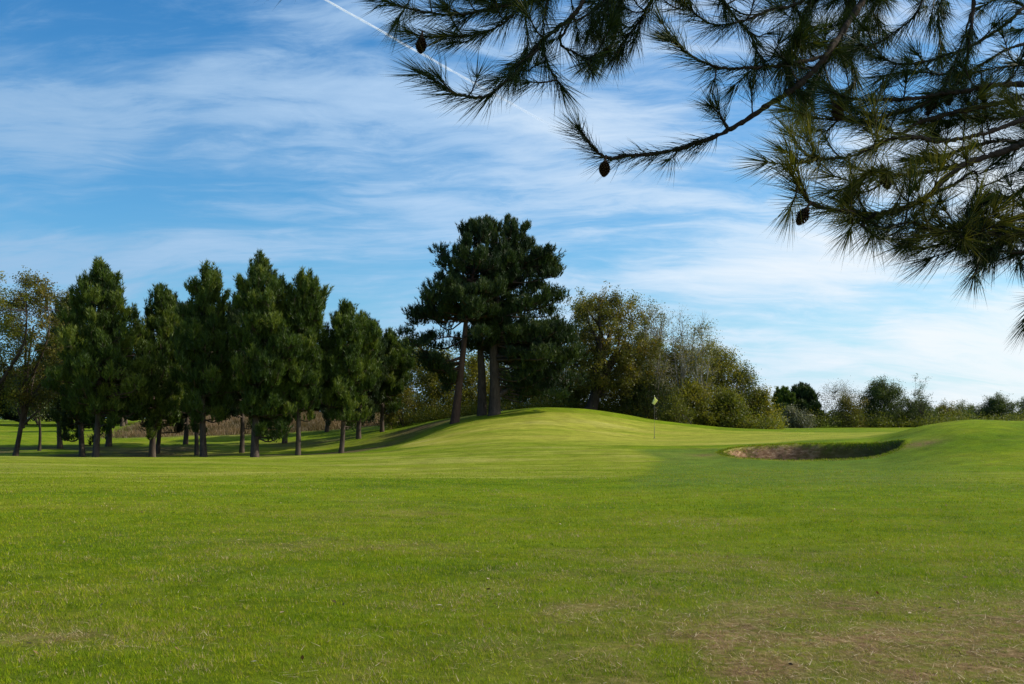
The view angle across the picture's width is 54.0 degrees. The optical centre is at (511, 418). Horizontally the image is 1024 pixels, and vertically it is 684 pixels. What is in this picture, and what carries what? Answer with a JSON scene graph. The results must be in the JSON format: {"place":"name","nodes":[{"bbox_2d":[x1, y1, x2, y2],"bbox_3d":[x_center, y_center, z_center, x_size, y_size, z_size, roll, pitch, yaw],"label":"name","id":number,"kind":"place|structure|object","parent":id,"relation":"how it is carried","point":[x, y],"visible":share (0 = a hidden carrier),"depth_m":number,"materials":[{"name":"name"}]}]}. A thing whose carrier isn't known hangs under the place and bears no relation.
{"place":"outdoors","nodes":[
{"label":"outdoors","id":0,"kind":"place"},
{"bbox_2d":[326,0,447,68],"bbox_3d":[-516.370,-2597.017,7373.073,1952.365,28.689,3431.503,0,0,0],"label":"contrail","id":1,"kind":"object","parent":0,"point":[371,25],"visible":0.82,"depth_m":6656.38,"materials":[{"name":"white"}]},
{"bbox_2d":[10,501,966,675],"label":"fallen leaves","id":2,"kind":"object","parent":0,"point":[302,656],"visible":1,"depth_m":8.80,"materials":[{"name":"brown plant"}]},
{"bbox_2d":[0,407,1023,683],"bbox_3d":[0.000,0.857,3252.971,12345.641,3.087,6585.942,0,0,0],"label":"ground","id":3,"kind":"structure","parent":0,"point":[566,435],"depth_m":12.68,"materials":[{"name":"green plant"}]},
{"bbox_2d":[0,271,38,415],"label":"broadleaf tree","id":4,"kind":"object","parent":3,"relation":"on","point":[9,325],"visible":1,"depth_m":46.97,"materials":[{"name":"green plant"}]},
{"bbox_2d":[0,368,45,424],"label":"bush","id":5,"kind":"object","parent":3,"relation":"on","point":[9,415],"visible":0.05,"depth_m":114.65,"materials":[{"name":"green plant"}]},
{"bbox_2d":[2,358,59,450],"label":"broadleaf tree","id":6,"kind":"object","parent":3,"relation":"on","point":[35,417],"visible":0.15,"depth_m":61.80,"materials":[{"name":"green plant"}]},
{"bbox_2d":[0,265,73,455],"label":"broadleaf tree","id":7,"kind":"object","parent":3,"relation":"on","point":[42,290],"visible":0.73,"depth_m":48.66,"materials":[{"name":"green plant"}]},
{"bbox_2d":[32,324,71,448],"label":"pine tree","id":8,"kind":"object","parent":3,"relation":"on","point":[59,441],"visible":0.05,"depth_m":63.38,"materials":[{"name":"green plant"}]},
{"bbox_2d":[38,293,106,456],"bbox_3d":[-24.308,-2.418,56.447,3.656,9.332,6.127,0,0,0],"label":"pine tree","id":9,"kind":"object","parent":3,"relation":"on","point":[63,419],"visible":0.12,"depth_m":54.98,"materials":[{"name":"green plant"}]},
{"bbox_2d":[39,255,168,456],"bbox_3d":[-18.962,-2.817,46.561,5.184,9.586,6.300,0,0,0],"label":"pine tree","id":10,"kind":"object","parent":3,"relation":"on","point":[97,335],"visible":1,"depth_m":45.55,"materials":[{"name":"green plant"}]},
{"bbox_2d":[90,345,133,446],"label":"pine tree","id":11,"kind":"object","parent":3,"relation":"on","point":[108,442],"visible":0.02,"depth_m":65.83,"materials":[{"name":"green plant"}]},
{"bbox_2d":[105,411,144,423],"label":"bush","id":12,"kind":"object","parent":3,"relation":"on","point":[135,417],"visible":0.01,"depth_m":110.46,"materials":[{"name":"green plant"}]},
{"bbox_2d":[126,282,190,456],"bbox_3d":[-17.342,-2.345,49.509,3.442,8.876,5.385,0,0,0],"label":"pine tree","id":13,"kind":"object","parent":3,"relation":"on","point":[162,319],"visible":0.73,"depth_m":48.65,"materials":[{"name":"green plant"}]},
{"bbox_2d":[137,290,188,453],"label":"pine tree","id":14,"kind":"object","parent":3,"relation":"on","point":[177,427],"visible":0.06,"depth_m":59.89,"materials":[{"name":"green plant"}]},
{"bbox_2d":[177,312,211,454],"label":"pine tree","id":15,"kind":"object","parent":3,"relation":"on","point":[196,443],"visible":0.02,"depth_m":56.90,"materials":[{"name":"green plant"}]},
{"bbox_2d":[180,410,211,444],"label":"pine tree","id":16,"kind":"object","parent":3,"relation":"on","point":[186,435],"visible":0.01,"depth_m":66.92,"materials":[{"name":"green plant"}]},
{"bbox_2d":[169,258,242,456],"bbox_3d":[-14.136,-2.765,47.069,3.432,9.439,4.686,0,0,19],"label":"pine tree","id":17,"kind":"object","parent":3,"relation":"on","point":[203,356],"visible":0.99,"depth_m":46.19,"materials":[{"name":"green plant"}]},
{"bbox_2d":[225,291,255,452],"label":"pine tree","id":18,"kind":"object","parent":3,"relation":"on","point":[231,315],"visible":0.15,"depth_m":58.83,"materials":[{"name":"green plant"}]},
{"bbox_2d":[227,248,315,456],"bbox_3d":[-11.051,-2.961,46.633,4.103,9.743,5.449,0,0,0],"label":"pine tree","id":19,"kind":"object","parent":3,"relation":"on","point":[260,289],"visible":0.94,"depth_m":45.44,"materials":[{"name":"green plant"}]},
{"bbox_2d":[85,411,460,437],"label":"rough grass","id":20,"kind":"structure","parent":3,"relation":"on","point":[319,421],"depth_m":75.31,"materials":[{"name":"plant"}]},
{"bbox_2d":[267,343,309,443],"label":"pine tree","id":21,"kind":"object","parent":3,"relation":"on","point":[284,440],"depth_m":65.84,"materials":[{"name":"green plant"}]},
{"bbox_2d":[277,265,333,454],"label":"pine tree","id":22,"kind":"object","parent":3,"relation":"on","point":[308,294],"visible":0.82,"depth_m":46.42,"materials":[{"name":"green plant"}]},
{"bbox_2d":[314,385,336,431],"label":"pine tree","id":23,"kind":"object","parent":3,"relation":"on","point":[323,408],"visible":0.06,"depth_m":71.08,"materials":[{"name":"green plant"}]},
{"bbox_2d":[317,298,384,452],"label":"pine tree","id":24,"kind":"object","parent":3,"relation":"on","point":[350,343],"visible":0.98,"depth_m":48.09,"materials":[{"name":"green plant"}]},
{"bbox_2d":[353,311,396,438],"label":"pine tree","id":25,"kind":"object","parent":3,"relation":"on","point":[375,394],"visible":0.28,"depth_m":63.44,"materials":[{"name":"green plant"}]},
{"bbox_2d":[376,326,417,431],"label":"pine tree","id":26,"kind":"object","parent":3,"relation":"on","point":[401,359],"visible":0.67,"depth_m":65.20,"materials":[{"name":"green plant"}]},
{"bbox_2d":[373,384,420,429],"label":"bush","id":27,"kind":"object","parent":3,"relation":"on","point":[407,400],"visible":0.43,"depth_m":67.73,"materials":[{"name":"green plant"}]},
{"bbox_2d":[400,342,442,421],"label":"bush","id":28,"kind":"object","parent":3,"relation":"on","point":[418,402],"visible":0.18,"depth_m":72.68,"materials":[{"name":"green plant"}]},
{"bbox_2d":[413,346,471,419],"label":"bush","id":29,"kind":"object","parent":3,"relation":"on","point":[432,383],"visible":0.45,"depth_m":70.74,"materials":[{"name":"green plant"}]},
{"bbox_2d":[392,214,508,423],"bbox_3d":[-3.408,-5.729,57.728,6.722,12.256,6.775,0,0,0],"label":"pine tree","id":30,"kind":"object","parent":3,"relation":"on","point":[451,290],"visible":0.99,"depth_m":56.73,"materials":[{"name":"green plant"}]},
{"bbox_2d":[461,351,489,415],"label":"bush","id":31,"kind":"object","parent":3,"relation":"on","point":[473,367],"visible":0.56,"depth_m":71.49,"materials":[{"name":"green plant"}]},
{"bbox_2d":[466,214,530,415],"bbox_3d":[-0.911,-6.148,60.233,4.886,12.121,6.466,0,0,0],"label":"pine tree","id":32,"kind":"object","parent":3,"relation":"on","point":[480,344],"visible":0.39,"depth_m":59.37,"materials":[{"name":"green plant"}]},
{"bbox_2d":[486,363,512,404],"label":"bush","id":33,"kind":"object","parent":3,"relation":"on","point":[500,366],"visible":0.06,"depth_m":73.73,"materials":[{"name":"green plant"}]},
{"bbox_2d":[0,335,1023,425],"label":"woodland","id":34,"kind":"object","parent":3,"relation":"on","point":[967,411],"visible":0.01,"depth_m":123.94,"materials":[{"name":"green plant"}]},
{"bbox_2d":[500,366,546,406],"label":"bush","id":35,"kind":"object","parent":3,"relation":"on","point":[512,398],"visible":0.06,"depth_m":71.24,"materials":[{"name":"green plant"}]},
{"bbox_2d":[483,213,592,415],"bbox_3d":[1.214,-6.099,58.932,6.628,12.010,6.245,0,0,40],"label":"pine tree","id":36,"kind":"object","parent":3,"relation":"on","point":[534,356],"visible":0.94,"depth_m":57.92,"materials":[{"name":"green plant"}]},
{"bbox_2d":[527,374,572,405],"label":"bush","id":37,"kind":"object","parent":3,"relation":"on","point":[544,396],"visible":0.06,"depth_m":70.49,"materials":[{"name":"green plant"}]},
{"bbox_2d":[551,366,589,407],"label":"bush","id":38,"kind":"object","parent":3,"relation":"on","point":[574,392],"visible":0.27,"depth_m":68.61,"materials":[{"name":"green plant"}]},
{"bbox_2d":[552,287,605,401],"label":"broadleaf tree","id":39,"kind":"object","parent":3,"relation":"on","point":[572,317],"visible":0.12,"depth_m":69.90,"materials":[{"name":"green plant"}]},
{"bbox_2d":[565,281,666,409],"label":"broadleaf tree","id":40,"kind":"object","parent":3,"relation":"on","point":[600,385],"visible":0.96,"depth_m":65.27,"materials":[{"name":"green plant"}]},
{"bbox_2d":[600,360,652,410],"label":"bush","id":41,"kind":"object","parent":3,"relation":"on","point":[613,399],"visible":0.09,"depth_m":68.63,"materials":[{"name":"green plant"}]},
{"bbox_2d":[611,369,677,419],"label":"bush","id":42,"kind":"object","parent":3,"relation":"on","point":[643,392],"visible":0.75,"depth_m":66.50,"materials":[{"name":"green plant"}]},
{"bbox_2d":[614,333,677,401],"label":"broadleaf tree","id":43,"kind":"object","parent":3,"relation":"on","point":[661,356],"visible":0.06,"depth_m":72.30,"materials":[{"name":"green plant"}]},
{"bbox_2d":[622,289,672,413],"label":"broadleaf tree","id":44,"kind":"object","parent":3,"relation":"on","point":[646,313],"visible":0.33,"depth_m":67.86,"materials":[{"name":"green plant"}]},
{"bbox_2d":[276,0,1023,353],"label":"pine tree","id":45,"kind":"object","parent":3,"relation":"on","point":[978,236],"visible":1,"depth_m":2.97,"materials":[{"name":"green plant"}]},
{"bbox_2d":[652,395,657,437],"bbox_3d":[7.031,-0.028,49.500,0.306,2.224,0.108,0,0,0],"label":"golf flag","id":46,"kind":"object","parent":3,"relation":"on","point":[655,400],"visible":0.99,"depth_m":49.49,"materials":[{"name":"fabric"}]},
{"bbox_2d":[633,304,685,419],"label":"broadleaf tree","id":47,"kind":"object","parent":3,"relation":"on","point":[660,374],"visible":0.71,"depth_m":66.88,"materials":[{"name":"green plant"}]},
{"bbox_2d":[656,385,698,424],"bbox_3d":[10.090,-0.481,61.479,2.433,3.149,3.313,0,0,33],"label":"bush","id":48,"kind":"object","parent":3,"relation":"on","point":[676,411],"visible":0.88,"depth_m":61.31,"materials":[{"name":"green plant"}]},
{"bbox_2d":[656,303,703,398],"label":"broadleaf tree","id":49,"kind":"object","parent":3,"relation":"on","point":[683,373],"visible":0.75,"depth_m":66.00,"materials":[{"name":"green plant"}]},
{"bbox_2d":[652,330,707,405],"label":"broadleaf tree","id":50,"kind":"object","parent":3,"relation":"on","point":[671,356],"visible":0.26,"depth_m":71.47,"materials":[{"name":"green plant"}]},
{"bbox_2d":[668,377,731,425],"bbox_3d":[11.743,-0.725,63.011,4.395,3.811,3.663,0,0,0],"label":"bush","id":51,"kind":"object","parent":3,"relation":"on","point":[695,395],"visible":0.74,"depth_m":62.60,"materials":[{"name":"green plant"}]},
{"bbox_2d":[676,312,723,414],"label":"broadleaf tree","id":52,"kind":"object","parent":3,"relation":"on","point":[701,351],"visible":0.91,"depth_m":63.88,"materials":[{"name":"green plant"}]},
{"bbox_2d":[378,389,1023,429],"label":"undergrowth","id":53,"kind":"object","parent":3,"relation":"on","point":[417,418],"visible":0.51,"depth_m":69.10,"materials":[{"name":"green plant"}]},
{"bbox_2d":[684,334,740,410],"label":"broadleaf tree","id":54,"kind":"object","parent":3,"relation":"on","point":[705,362],"visible":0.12,"depth_m":69.73,"materials":[{"name":"green plant"}]},
{"bbox_2d":[696,384,756,428],"bbox_3d":[13.773,-0.603,63.492,3.944,3.277,3.372,0,0,20],"label":"bush","id":55,"kind":"object","parent":3,"relation":"on","point":[728,401],"visible":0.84,"depth_m":63.12,"materials":[{"name":"green plant"}]},
{"bbox_2d":[694,344,761,417],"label":"broadleaf tree","id":56,"kind":"object","parent":3,"relation":"on","point":[725,364],"visible":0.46,"depth_m":65.55,"materials":[{"name":"green plant"}]},
{"bbox_2d":[725,360,773,424],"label":"tree","id":57,"kind":"object","parent":3,"relation":"on","point":[748,387],"visible":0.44,"depth_m":65.66,"materials":[{"name":"green plant"}]},
{"bbox_2d":[745,379,790,429],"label":"bush","id":58,"kind":"object","parent":3,"relation":"on","point":[764,398],"visible":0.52,"depth_m":65.49,"materials":[{"name":"green plant"}]},
{"bbox_2d":[771,385,795,425],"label":"pine tree","id":59,"kind":"object","parent":3,"relation":"on","point":[783,395],"visible":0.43,"depth_m":89.07,"materials":[{"name":"green plant"}]},
{"bbox_2d":[780,401,817,427],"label":"bush","id":60,"kind":"object","parent":3,"relation":"on","point":[797,420],"visible":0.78,"depth_m":83.48,"materials":[{"name":"green plant"}]},
{"bbox_2d":[790,381,823,426],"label":"pine tree","id":61,"kind":"object","parent":3,"relation":"on","point":[806,396],"visible":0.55,"depth_m":89.95,"materials":[{"name":"green plant"}]},
{"bbox_2d":[818,378,861,426],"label":"broadleaf tree","id":62,"kind":"object","parent":3,"relation":"on","point":[833,396],"visible":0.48,"depth_m":91.81,"materials":[{"name":"green plant"}]},
{"bbox_2d":[829,386,870,427],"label":"bush","id":63,"kind":"object","parent":3,"relation":"on","point":[847,401],"visible":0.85,"depth_m":87.55,"materials":[{"name":"green plant"}]},
{"bbox_2d":[854,372,919,426],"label":"broadleaf tree","id":64,"kind":"object","parent":3,"relation":"on","point":[878,396],"visible":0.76,"depth_m":89.32,"materials":[{"name":"green plant"}]},
{"bbox_2d":[897,395,941,426],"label":"bush","id":65,"kind":"object","parent":3,"relation":"on","point":[926,410],"visible":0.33,"depth_m":89.57,"materials":[{"name":"green plant"}]},
{"bbox_2d":[907,373,936,424],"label":"broadleaf tree","id":66,"kind":"object","parent":3,"relation":"on","point":[920,409],"visible":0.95,"depth_m":87.96,"materials":[{"name":"green plant"}]},
{"bbox_2d":[933,399,965,421],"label":"bush","id":67,"kind":"object","parent":3,"relation":"on","point":[947,408],"visible":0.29,"depth_m":94.66,"materials":[{"name":"green plant"}]},
{"bbox_2d":[954,399,983,418],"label":"bush","id":68,"kind":"object","parent":3,"relation":"on","point":[972,406],"visible":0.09,"depth_m":99.80,"materials":[{"name":"green plant"}]},
{"bbox_2d":[976,390,1022,419],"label":"bush","id":69,"kind":"object","parent":3,"relation":"on","point":[999,403],"visible":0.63,"depth_m":97.38,"materials":[{"name":"green plant"}]},
{"bbox_2d":[1014,396,1023,420],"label":"bush","id":70,"kind":"object","parent":3,"relation":"on","point":[1022,399],"visible":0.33,"depth_m":98.02,"materials":[{"name":"green plant"}]},
{"bbox_2d":[0,0,1023,417],"label":"sky","id":71,"kind":"structure","parent":0,"point":[155,139],"materials":[{"name":"blue"}]}
]}

